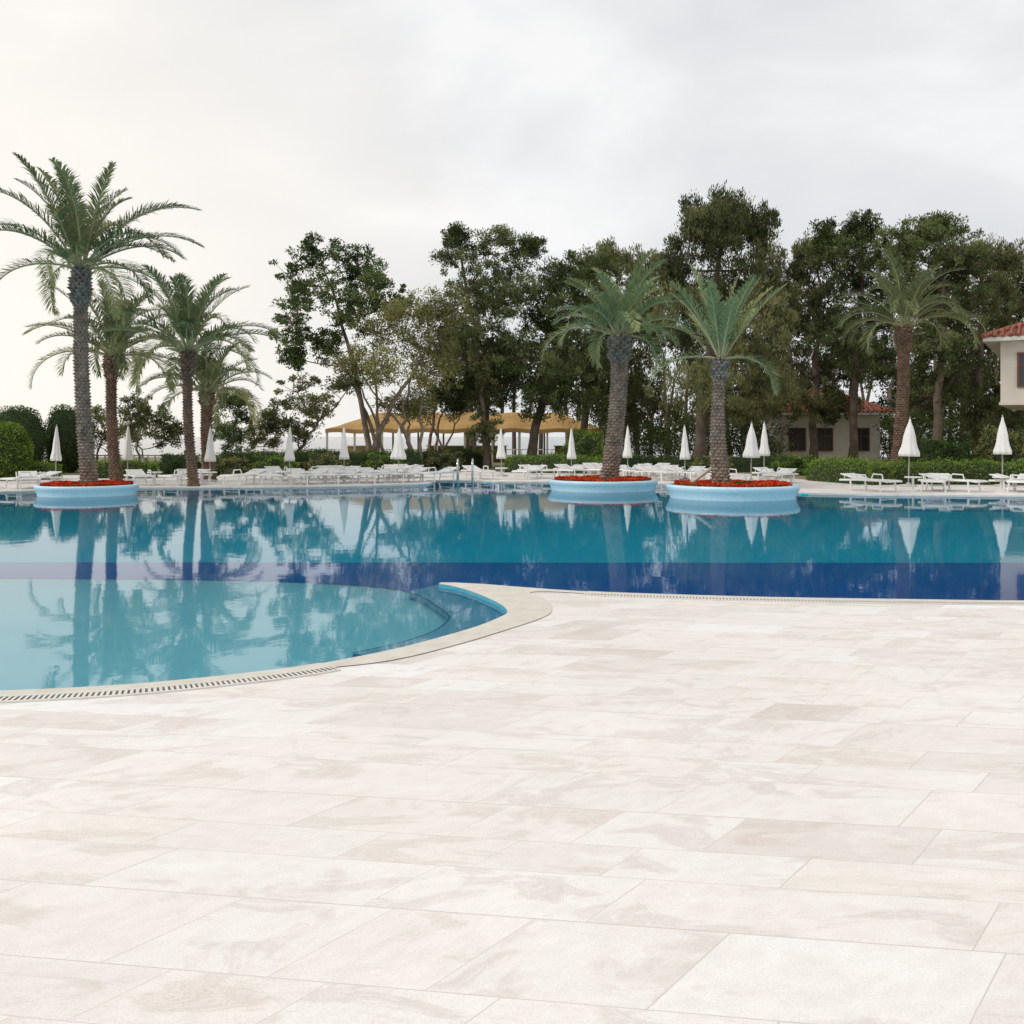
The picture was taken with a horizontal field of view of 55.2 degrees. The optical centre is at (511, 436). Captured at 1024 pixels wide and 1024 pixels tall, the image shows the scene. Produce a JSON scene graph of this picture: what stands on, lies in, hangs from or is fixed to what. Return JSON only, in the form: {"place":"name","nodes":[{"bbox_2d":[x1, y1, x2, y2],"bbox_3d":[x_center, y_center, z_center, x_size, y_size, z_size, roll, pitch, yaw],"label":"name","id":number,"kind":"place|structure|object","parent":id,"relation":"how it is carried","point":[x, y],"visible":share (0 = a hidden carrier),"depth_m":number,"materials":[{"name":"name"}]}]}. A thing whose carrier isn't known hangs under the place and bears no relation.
{"place":"outdoors","nodes":[
{"label":"outdoors","id":0,"kind":"place"},
{"bbox_2d":[325,412,602,462],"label":"beach pavilion","id":1,"kind":"structure","parent":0,"point":[512,423],"depth_m":63.87,"materials":[{"name":"fabric"}]},
{"bbox_2d":[44,437,971,456],"bbox_3d":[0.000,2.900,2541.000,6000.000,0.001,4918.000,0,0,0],"label":"sea water","id":2,"kind":"structure","parent":0,"point":[314,443],"depth_m":344.15,"materials":[{"name":"liquid"}]},
{"bbox_2d":[0,471,1023,1023],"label":"pool terrace","id":3,"kind":"structure","parent":0,"point":[574,809],"depth_m":4.24,"materials":[{"name":"stone"}]},
{"bbox_2d":[15,471,40,488],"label":"sun lounger","id":4,"kind":"object","parent":3,"relation":"on","point":[23,475],"visible":0.8,"depth_m":32.32,"materials":[{"name":"white plastic"}]},
{"bbox_2d":[0,471,62,488],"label":"sun lounger","id":5,"kind":"object","parent":3,"relation":"on","point":[49,474],"visible":0.86,"depth_m":32.30,"materials":[{"name":"white plastic"}]},
{"bbox_2d":[28,460,64,479],"bbox_3d":[-19.014,1.325,38.995,2.061,0.817,1.515,0,0,0],"label":"box hedge","id":6,"kind":"object","parent":3,"relation":"on","point":[42,467],"visible":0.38,"depth_m":38.66,"materials":[{"name":"green plant"}]},
{"bbox_2d":[48,424,62,481],"bbox_3d":[-16.759,0.633,36.013,0.540,2.132,0.540,2,-1,-45],"label":"closed parasol","id":7,"kind":"object","parent":3,"relation":"on","point":[56,456],"visible":0.94,"depth_m":35.93,"materials":[{"name":"white fabric"}]},
{"bbox_2d":[22,281,182,480],"bbox_3d":[-14.734,-2.074,35.965,5.793,7.629,5.938,0,0,30],"label":"date palm","id":8,"kind":"object","parent":3,"relation":"on","point":[110,375],"visible":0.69,"depth_m":35.74,"materials":[{"name":"green plant"}]},
{"bbox_2d":[95,457,159,477],"bbox_3d":[-15.827,1.270,40.010,2.659,0.921,1.436,0,0,0],"label":"box hedge","id":9,"kind":"object","parent":3,"relation":"on","point":[102,469],"visible":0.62,"depth_m":39.59,"materials":[{"name":"green plant"}]},
{"bbox_2d":[122,424,134,480],"bbox_3d":[-14.507,0.627,36.989,0.540,2.144,0.540,1,1,-41],"label":"closed parasol","id":10,"kind":"object","parent":3,"relation":"on","point":[127,454],"visible":0.94,"depth_m":36.90,"materials":[{"name":"white fabric"}]},
{"bbox_2d":[123,469,154,485],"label":"sun lounger","id":11,"kind":"object","parent":3,"relation":"on","point":[134,473],"visible":0.98,"depth_m":34.21,"materials":[{"name":"white plastic"}]},
{"bbox_2d":[158,469,211,485],"bbox_3d":[-11.458,1.436,34.405,0.758,0.535,1.916,0,0,26],"label":"sun lounger","id":12,"kind":"object","parent":3,"relation":"on","point":[178,475],"visible":0.64,"depth_m":34.21,"materials":[{"name":"white plastic"}]},
{"bbox_2d":[88,264,290,485],"bbox_3d":[-10.931,-1.971,33.180,6.453,7.418,6.612,0,0,36],"label":"date palm","id":13,"kind":"object","parent":3,"relation":"on","point":[185,323],"visible":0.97,"depth_m":32.72,"materials":[{"name":"green plant"}]},
{"bbox_2d":[135,331,271,479],"bbox_3d":[-11.500,-1.140,36.769,5.068,5.776,5.612,0,0,0],"label":"date palm","id":14,"kind":"object","parent":3,"relation":"on","point":[211,371],"visible":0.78,"depth_m":36.80,"materials":[{"name":"green plant"}]},
{"bbox_2d":[203,426,216,481],"bbox_3d":[-11.256,0.654,36.506,0.540,2.089,0.540,1,0,-44],"label":"closed parasol","id":15,"kind":"object","parent":3,"relation":"on","point":[210,456],"visible":0.89,"depth_m":36.41,"materials":[{"name":"white fabric"}]},
{"bbox_2d":[219,469,267,484],"bbox_3d":[-9.453,1.436,34.642,0.758,0.535,1.916,0,0,24],"label":"sun lounger","id":16,"kind":"object","parent":3,"relation":"on","point":[250,473],"visible":0.92,"depth_m":34.39,"materials":[{"name":"white plastic"}]},
{"bbox_2d":[253,468,282,484],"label":"sun lounger","id":17,"kind":"object","parent":3,"relation":"on","point":[268,473],"visible":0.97,"depth_m":34.35,"materials":[{"name":"white plastic"}]},
{"bbox_2d":[283,426,295,480],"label":"closed parasol","id":18,"kind":"object","parent":3,"relation":"on","point":[289,456],"visible":0.89,"depth_m":36.92,"materials":[{"name":"white fabric"}]},
{"bbox_2d":[284,468,320,484],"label":"sun lounger","id":19,"kind":"object","parent":3,"relation":"on","point":[293,470],"visible":0.79,"depth_m":35.45,"materials":[{"name":"white plastic"}]},
{"bbox_2d":[287,468,328,484],"bbox_3d":[-7.202,1.436,34.893,0.758,0.535,1.916,0,0,20],"label":"sun lounger","id":20,"kind":"object","parent":3,"relation":"on","point":[319,471],"visible":0.88,"depth_m":34.59,"materials":[{"name":"white plastic"}]},
{"bbox_2d":[215,447,423,470],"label":"dark hedge","id":21,"kind":"object","parent":3,"relation":"on","point":[357,458],"visible":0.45,"depth_m":44.87,"materials":[{"name":"green plant"}]},
{"bbox_2d":[324,468,354,483],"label":"sun lounger","id":22,"kind":"object","parent":3,"relation":"on","point":[330,470],"visible":0.77,"depth_m":35.78,"materials":[{"name":"white plastic"}]},
{"bbox_2d":[321,468,365,483],"bbox_3d":[-6.102,1.436,35.522,0.758,0.535,1.916,0,0,29],"label":"sun lounger","id":23,"kind":"object","parent":3,"relation":"on","point":[355,470],"visible":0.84,"depth_m":35.52,"materials":[{"name":"white plastic"}]},
{"bbox_2d":[337,426,350,478],"bbox_3d":[-6.692,0.641,39.032,0.540,2.116,0.540,-2,-2,32],"label":"closed parasol","id":24,"kind":"object","parent":3,"relation":"on","point":[344,454],"visible":0.9,"depth_m":38.95,"materials":[{"name":"white fabric"}]},
{"bbox_2d":[355,468,398,483],"bbox_3d":[-4.886,1.436,35.782,0.758,0.535,1.916,0,0,26],"label":"sun lounger","id":25,"kind":"object","parent":3,"relation":"on","point":[385,470],"visible":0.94,"depth_m":35.60,"materials":[{"name":"white plastic"}]},
{"bbox_2d":[390,426,405,477],"bbox_3d":[-4.606,0.649,39.980,0.690,2.100,0.690,1,0,-32],"label":"closed parasol","id":26,"kind":"object","parent":3,"relation":"on","point":[398,452],"visible":0.87,"depth_m":39.83,"materials":[{"name":"white fabric"}]},
{"bbox_2d":[386,467,428,482],"bbox_3d":[-3.873,1.436,36.471,0.758,0.535,1.916,0,0,32],"label":"sun lounger","id":27,"kind":"object","parent":3,"relation":"on","point":[418,469],"visible":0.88,"depth_m":36.46,"materials":[{"name":"white plastic"}]},
{"bbox_2d":[417,467,460,481],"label":"sun lounger","id":28,"kind":"object","parent":3,"relation":"on","point":[448,470],"visible":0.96,"depth_m":37.05,"materials":[{"name":"white plastic"}]},
{"bbox_2d":[461,465,495,479],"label":"sun lounger","id":29,"kind":"object","parent":3,"relation":"on","point":[476,469],"visible":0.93,"depth_m":38.92,"materials":[{"name":"white plastic"}]},
{"bbox_2d":[495,427,507,476],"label":"closed parasol","id":30,"kind":"object","parent":3,"relation":"on","point":[501,454],"visible":0.97,"depth_m":41.40,"materials":[{"name":"white fabric"}]},
{"bbox_2d":[0,481,1023,689],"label":"swimming pool","id":31,"kind":"structure","parent":3,"relation":"in","point":[147,585],"depth_m":15.56,"materials":[{"name":"liquid"}]},
{"bbox_2d":[33,479,139,497],"bbox_3d":[-12.610,1.733,29.100,2.889,0.854,2.889,0,0,0],"label":"round planter","id":32,"kind":"object","parent":31,"relation":"on","point":[100,488],"visible":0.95,"depth_m":28.03,"materials":[{"name":"blue tile"}]},
{"bbox_2d":[0,152,203,483],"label":"date palm","id":33,"kind":"object","parent":32,"relation":"in","point":[80,232],"visible":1,"depth_m":28.87,"materials":[{"name":"green plant"}]},
{"bbox_2d":[0,480,1023,496],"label":"pool coping","id":34,"kind":"object","parent":31,"relation":"on","point":[428,482],"visible":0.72,"depth_m":32.45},
{"bbox_2d":[0,582,1023,702],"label":"pool coping","id":35,"kind":"object","parent":31,"relation":"on","point":[522,605],"visible":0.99,"depth_m":8.12,"materials":[{"name":"stone"}]},
{"bbox_2d":[548,475,657,492],"bbox_3d":[2.947,1.720,31.800,3.555,0.880,3.555,0,0,0],"label":"round planter","id":36,"kind":"object","parent":31,"relation":"on","point":[595,483],"visible":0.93,"depth_m":30.43,"materials":[{"name":"blue tile"}]},
{"bbox_2d":[539,248,707,478],"bbox_3d":[3.490,-2.192,31.595,5.245,7.464,5.286,0,0,0],"label":"date palm","id":37,"kind":"object","parent":36,"relation":"in","point":[618,310],"visible":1,"depth_m":31.52,"materials":[{"name":"green plant"}]},
{"bbox_2d":[666,479,799,500],"bbox_3d":[6.246,1.698,27.800,3.717,0.925,3.717,0,0,0],"label":"round planter","id":38,"kind":"object","parent":31,"relation":"on","point":[747,490],"visible":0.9,"depth_m":26.38,"materials":[{"name":"blue tile"}]},
{"bbox_2d":[647,263,786,482],"bbox_3d":[6.144,-1.670,28.159,3.453,6.388,4.093,0,0,45],"label":"date palm","id":39,"kind":"object","parent":38,"relation":"in","point":[722,327],"visible":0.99,"depth_m":27.62,"materials":[{"name":"green plant"}]},
{"bbox_2d":[511,465,545,479],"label":"sun lounger","id":40,"kind":"object","parent":3,"relation":"on","point":[534,468],"visible":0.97,"depth_m":38.95,"materials":[{"name":"white plastic"}]},
{"bbox_2d":[502,449,602,473],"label":"box hedge","id":41,"kind":"object","parent":3,"relation":"on","point":[548,460],"visible":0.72,"depth_m":45.33,"materials":[{"name":"green plant"}]},
{"bbox_2d":[565,427,577,475],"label":"closed parasol","id":42,"kind":"object","parent":3,"relation":"on","point":[571,454],"visible":0.87,"depth_m":40.92,"materials":[{"name":"white fabric"}]},
{"bbox_2d":[557,464,586,475],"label":"sun lounger","id":43,"kind":"object","parent":3,"relation":"on","point":[574,467],"visible":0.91,"depth_m":40.09,"materials":[{"name":"white plastic"}]},
{"bbox_2d":[621,425,631,476],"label":"closed parasol","id":44,"kind":"object","parent":3,"relation":"on","point":[627,452],"visible":0.89,"depth_m":39.92,"materials":[{"name":"white fabric"}]},
{"bbox_2d":[635,466,677,480],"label":"sun lounger","id":45,"kind":"object","parent":3,"relation":"on","point":[647,469],"visible":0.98,"depth_m":37.86,"materials":[{"name":"white plastic"}]},
{"bbox_2d":[680,424,689,480],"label":"closed parasol","id":46,"kind":"object","parent":3,"relation":"on","point":[684,454],"visible":0.96,"depth_m":37.41,"materials":[{"name":"white fabric"}]},
{"bbox_2d":[743,421,759,480],"bbox_3d":[8.804,0.573,35.974,0.615,2.252,0.623,0,1,-12],"label":"closed parasol","id":47,"kind":"object","parent":3,"relation":"on","point":[751,450],"visible":0.92,"depth_m":35.84,"materials":[{"name":"white fabric"}]},
{"bbox_2d":[759,421,770,479],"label":"closed parasol","id":48,"kind":"object","parent":3,"relation":"on","point":[764,450],"visible":0.84,"depth_m":37.87,"materials":[{"name":"white fabric"}]},
{"bbox_2d":[752,467,791,482],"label":"sun lounger","id":49,"kind":"object","parent":3,"relation":"on","point":[763,470],"visible":0.64,"depth_m":36.69,"materials":[{"name":"white plastic"}]},
{"bbox_2d":[761,468,797,482],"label":"sun lounger","id":50,"kind":"object","parent":3,"relation":"on","point":[781,472],"visible":0.99,"depth_m":35.23,"materials":[{"name":"white plastic"}]},
{"bbox_2d":[802,453,897,484],"bbox_3d":[12.367,1.186,36.105,1.535,1.091,4.380,0,0,-17],"label":"box hedge","id":51,"kind":"object","parent":3,"relation":"on","point":[821,469],"visible":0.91,"depth_m":35.52,"materials":[{"name":"green plant"}]},
{"bbox_2d":[839,473,902,491],"bbox_3d":[11.146,1.436,30.494,0.758,0.535,1.916,0,0,-27],"label":"sun lounger","id":52,"kind":"object","parent":3,"relation":"on","point":[855,477],"visible":1,"depth_m":30.55,"materials":[{"name":"white plastic"}]},
{"bbox_2d":[898,417,919,486],"bbox_3d":[13.370,0.519,32.984,0.683,2.360,0.681,1,0,25],"label":"closed parasol","id":53,"kind":"object","parent":3,"relation":"on","point":[909,448],"visible":1,"depth_m":32.86,"materials":[{"name":"white fabric"}]},
{"bbox_2d":[921,473,950,491],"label":"sun lounger","id":54,"kind":"object","parent":3,"relation":"on","point":[943,480],"visible":0.85,"depth_m":30.26,"materials":[{"name":"white plastic"}]},
{"bbox_2d":[918,473,987,491],"bbox_3d":[13.667,1.436,30.414,0.758,0.535,1.916,0,0,-37],"label":"sun lounger","id":55,"kind":"object","parent":3,"relation":"on","point":[929,475],"visible":0.86,"depth_m":30.25,"materials":[{"name":"white plastic"}]},
{"bbox_2d":[993,415,1011,486],"bbox_3d":[16.532,0.486,33.039,0.580,2.426,0.576,0,-1,10],"label":"closed parasol","id":56,"kind":"object","parent":3,"relation":"on","point":[1002,445],"visible":0.9,"depth_m":32.89,"materials":[{"name":"white fabric"}]},
{"bbox_2d":[988,473,1023,490],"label":"sun lounger","id":57,"kind":"object","parent":3,"relation":"on","point":[1004,480],"visible":0.81,"depth_m":30.40,"materials":[{"name":"white plastic"}]},
{"bbox_2d":[0,0,1023,436],"label":"sky","id":58,"kind":"structure","parent":0,"point":[385,125],"materials":[{"name":"white"}]},
{"bbox_2d":[43,457,1023,484],"bbox_3d":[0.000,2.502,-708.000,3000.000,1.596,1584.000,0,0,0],"label":"ground","id":59,"kind":"structure","parent":0,"point":[496,464],"depth_m":48.73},
{"bbox_2d":[0,421,34,480],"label":"clipped bush","id":60,"kind":"object","parent":59,"relation":"on","point":[16,448],"visible":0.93,"depth_m":37.57,"materials":[{"name":"green plant"}]},
{"bbox_2d":[0,405,50,463],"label":"clipped bush","id":61,"kind":"object","parent":59,"relation":"on","point":[28,421],"visible":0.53,"depth_m":43.68,"materials":[{"name":"green plant"}]},
{"bbox_2d":[43,404,79,472],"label":"clipped bush","id":62,"kind":"object","parent":59,"relation":"on","point":[63,419],"visible":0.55,"depth_m":45.42,"materials":[{"name":"green plant"}]},
{"bbox_2d":[91,404,119,462],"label":"laurel tree","id":63,"kind":"object","parent":59,"relation":"on","point":[98,417],"visible":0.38,"depth_m":46.88,"materials":[{"name":"green plant"}]},
{"bbox_2d":[116,390,183,461],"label":"laurel tree","id":64,"kind":"object","parent":59,"relation":"on","point":[138,422],"visible":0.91,"depth_m":43.40,"materials":[{"name":"green plant"}]},
{"bbox_2d":[152,451,201,474],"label":"garden shrub","id":65,"kind":"object","parent":59,"relation":"on","point":[169,464],"visible":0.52,"depth_m":41.71,"materials":[{"name":"green plant"}]},
{"bbox_2d":[211,391,253,451],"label":"olive tree","id":66,"kind":"object","parent":59,"relation":"on","point":[232,434],"visible":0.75,"depth_m":45.56,"materials":[{"name":"green plant"}]},
{"bbox_2d":[214,455,254,475],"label":"garden shrub","id":67,"kind":"object","parent":59,"relation":"on","point":[225,466],"visible":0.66,"depth_m":41.89,"materials":[{"name":"green plant"}]},
{"bbox_2d":[237,418,283,451],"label":"olive tree","id":68,"kind":"object","parent":59,"relation":"on","point":[271,442],"visible":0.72,"depth_m":47.69,"materials":[{"name":"green plant"}]},
{"bbox_2d":[249,453,300,474],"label":"garden shrub","id":69,"kind":"object","parent":59,"relation":"on","point":[262,461],"visible":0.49,"depth_m":42.50,"materials":[{"name":"green plant"}]},
{"bbox_2d":[257,372,383,451],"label":"olive tree","id":70,"kind":"object","parent":59,"relation":"on","point":[271,421],"visible":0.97,"depth_m":47.03,"materials":[{"name":"green plant"}]},
{"bbox_2d":[300,450,349,470],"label":"garden shrub","id":71,"kind":"object","parent":59,"relation":"on","point":[326,459],"visible":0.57,"depth_m":43.92,"materials":[{"name":"green plant"}]},
{"bbox_2d":[266,231,415,452],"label":"eucalyptus tree","id":72,"kind":"object","parent":59,"relation":"on","point":[296,290],"visible":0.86,"depth_m":49.82,"materials":[{"name":"green plant"}]},
{"bbox_2d":[361,452,408,471],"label":"garden shrub","id":73,"kind":"object","parent":59,"relation":"on","point":[375,462],"visible":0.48,"depth_m":45.20,"materials":[{"name":"green plant"}]},
{"bbox_2d":[324,282,480,466],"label":"plane tree","id":74,"kind":"object","parent":59,"relation":"on","point":[423,314],"visible":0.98,"depth_m":48.57,"materials":[{"name":"green plant"}]},
{"bbox_2d":[397,349,478,449],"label":"plane tree","id":75,"kind":"object","parent":59,"relation":"on","point":[459,414],"visible":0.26,"depth_m":56.04,"materials":[{"name":"green plant"}]},
{"bbox_2d":[423,448,465,470],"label":"garden shrub","id":76,"kind":"object","parent":59,"relation":"on","point":[437,460],"visible":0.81,"depth_m":48.72,"materials":[{"name":"green plant"}]},
{"bbox_2d":[417,446,482,467],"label":"dark hedge","id":77,"kind":"object","parent":59,"relation":"on","point":[468,455],"visible":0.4,"depth_m":52.28,"materials":[{"name":"green plant"}]},
{"bbox_2d":[464,353,505,468],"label":"vine covered tree","id":78,"kind":"object","parent":59,"relation":"on","point":[485,432],"visible":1,"depth_m":51.68,"materials":[{"name":"green plant"}]},
{"bbox_2d":[424,220,548,466],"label":"pine tree","id":79,"kind":"object","parent":59,"relation":"on","point":[529,246],"visible":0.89,"depth_m":54.46,"materials":[{"name":"green plant"}]},
{"bbox_2d":[464,246,635,455],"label":"pine tree","id":80,"kind":"object","parent":59,"relation":"on","point":[555,280],"visible":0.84,"depth_m":53.38,"materials":[{"name":"green plant"}]},
{"bbox_2d":[559,427,604,463],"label":"garden shrub","id":81,"kind":"object","parent":59,"relation":"on","point":[587,443],"visible":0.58,"depth_m":46.56,"materials":[{"name":"green plant"}]},
{"bbox_2d":[551,235,687,431],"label":"casuarina tree","id":82,"kind":"object","parent":59,"relation":"on","point":[636,379],"visible":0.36,"depth_m":57.53,"materials":[{"name":"green plant"}]},
{"bbox_2d":[620,453,662,467],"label":"dark hedge","id":83,"kind":"object","parent":59,"relation":"on","point":[634,460],"visible":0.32,"depth_m":48.54,"materials":[{"name":"green plant"}]},
{"bbox_2d":[686,453,735,472],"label":"garden shrub","id":84,"kind":"object","parent":59,"relation":"on","point":[703,460],"visible":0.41,"depth_m":44.79,"materials":[{"name":"green plant"}]},
{"bbox_2d":[643,179,803,456],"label":"pine tree","id":85,"kind":"object","parent":59,"relation":"on","point":[721,225],"visible":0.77,"depth_m":49.53,"materials":[{"name":"green plant"}]},
{"bbox_2d":[430,269,1023,458],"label":"distant pine belt","id":86,"kind":"object","parent":59,"relation":"on","point":[879,402],"visible":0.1,"depth_m":74.05,"materials":[{"name":"green plant"}]},
{"bbox_2d":[657,453,818,471],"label":"dark hedge","id":87,"kind":"object","parent":59,"relation":"on","point":[740,463],"visible":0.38,"depth_m":46.52,"materials":[{"name":"green plant"}]},
{"bbox_2d":[766,452,816,475],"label":"garden shrub","id":88,"kind":"object","parent":59,"relation":"on","point":[789,461],"visible":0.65,"depth_m":42.72,"materials":[{"name":"green plant"}]},
{"bbox_2d":[586,399,1023,459],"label":"shrub thicket","id":89,"kind":"object","parent":59,"relation":"on","point":[661,435],"visible":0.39,"depth_m":60.41,"materials":[{"name":"green plant"}]},
{"bbox_2d":[756,227,875,459],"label":"casuarina tree","id":90,"kind":"object","parent":59,"relation":"on","point":[837,399],"visible":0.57,"depth_m":56.58,"materials":[{"name":"green plant"}]},
{"bbox_2d":[801,208,924,459],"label":"pine tree","id":91,"kind":"object","parent":59,"relation":"on","point":[827,238],"visible":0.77,"depth_m":52.98,"materials":[{"name":"green plant"}]},
{"bbox_2d":[831,248,987,460],"bbox_3d":[16.135,-2.876,40.023,5.798,9.248,6.568,0,0,0],"label":"date palm","id":92,"kind":"object","parent":59,"relation":"on","point":[906,306],"visible":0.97,"depth_m":39.75,"materials":[{"name":"green plant"}]},
{"bbox_2d":[898,435,977,463],"bbox_3d":[16.541,0.967,37.950,3.296,2.097,1.711,0,0,0],"label":"garden shrub","id":93,"kind":"object","parent":59,"relation":"on","point":[933,449],"visible":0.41,"depth_m":37.65,"materials":[{"name":"green plant"}]},
{"bbox_2d":[870,209,1017,441],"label":"pine tree","id":94,"kind":"object","parent":59,"relation":"on","point":[936,230],"visible":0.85,"depth_m":50.68,"materials":[{"name":"green plant"}]},
{"bbox_2d":[878,455,1023,484],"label":"box hedge","id":95,"kind":"object","parent":59,"relation":"on","point":[976,469],"visible":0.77,"depth_m":34.80,"materials":[{"name":"green plant"}]},
{"bbox_2d":[936,232,1023,454],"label":"casuarina tree","id":96,"kind":"object","parent":59,"relation":"on","point":[1007,260],"visible":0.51,"depth_m":52.83,"materials":[{"name":"green plant"}]},
{"bbox_2d":[972,424,1023,464],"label":"garden shrub","id":97,"kind":"object","parent":59,"relation":"on","point":[988,441],"visible":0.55,"depth_m":37.71,"materials":[{"name":"green plant"}]},
{"bbox_2d":[999,341,1023,409],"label":"walls","id":98,"kind":"structure","parent":59,"relation":"on","point":[1011,395],"depth_m":38.84,"materials":[{"name":"beige paint"}]},
{"bbox_2d":[981,321,1023,357],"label":"roof","id":99,"kind":"structure","parent":98,"relation":"on","point":[993,339],"depth_m":38.76,"materials":[{"name":"tile"}]},
{"bbox_2d":[1017,352,1023,386],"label":"windows","id":100,"kind":"structure","parent":98,"relation":"attached to","point":[1020,369],"depth_m":38.61,"materials":[{"name":"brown wood"}]},
{"bbox_2d":[758,415,879,461],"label":"walls","id":101,"kind":"structure","parent":0,"point":[841,437],"depth_m":61.50,"materials":[{"name":"beige paint"}]},
{"bbox_2d":[755,388,893,416],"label":"roof","id":102,"kind":"structure","parent":101,"relation":"on","point":[873,408],"depth_m":61.06,"materials":[{"name":"tile"}]},
{"bbox_2d":[789,428,869,450],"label":"windows","id":103,"kind":"structure","parent":101,"relation":"attached to","point":[825,438],"depth_m":61.49,"materials":[{"name":"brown wood"}]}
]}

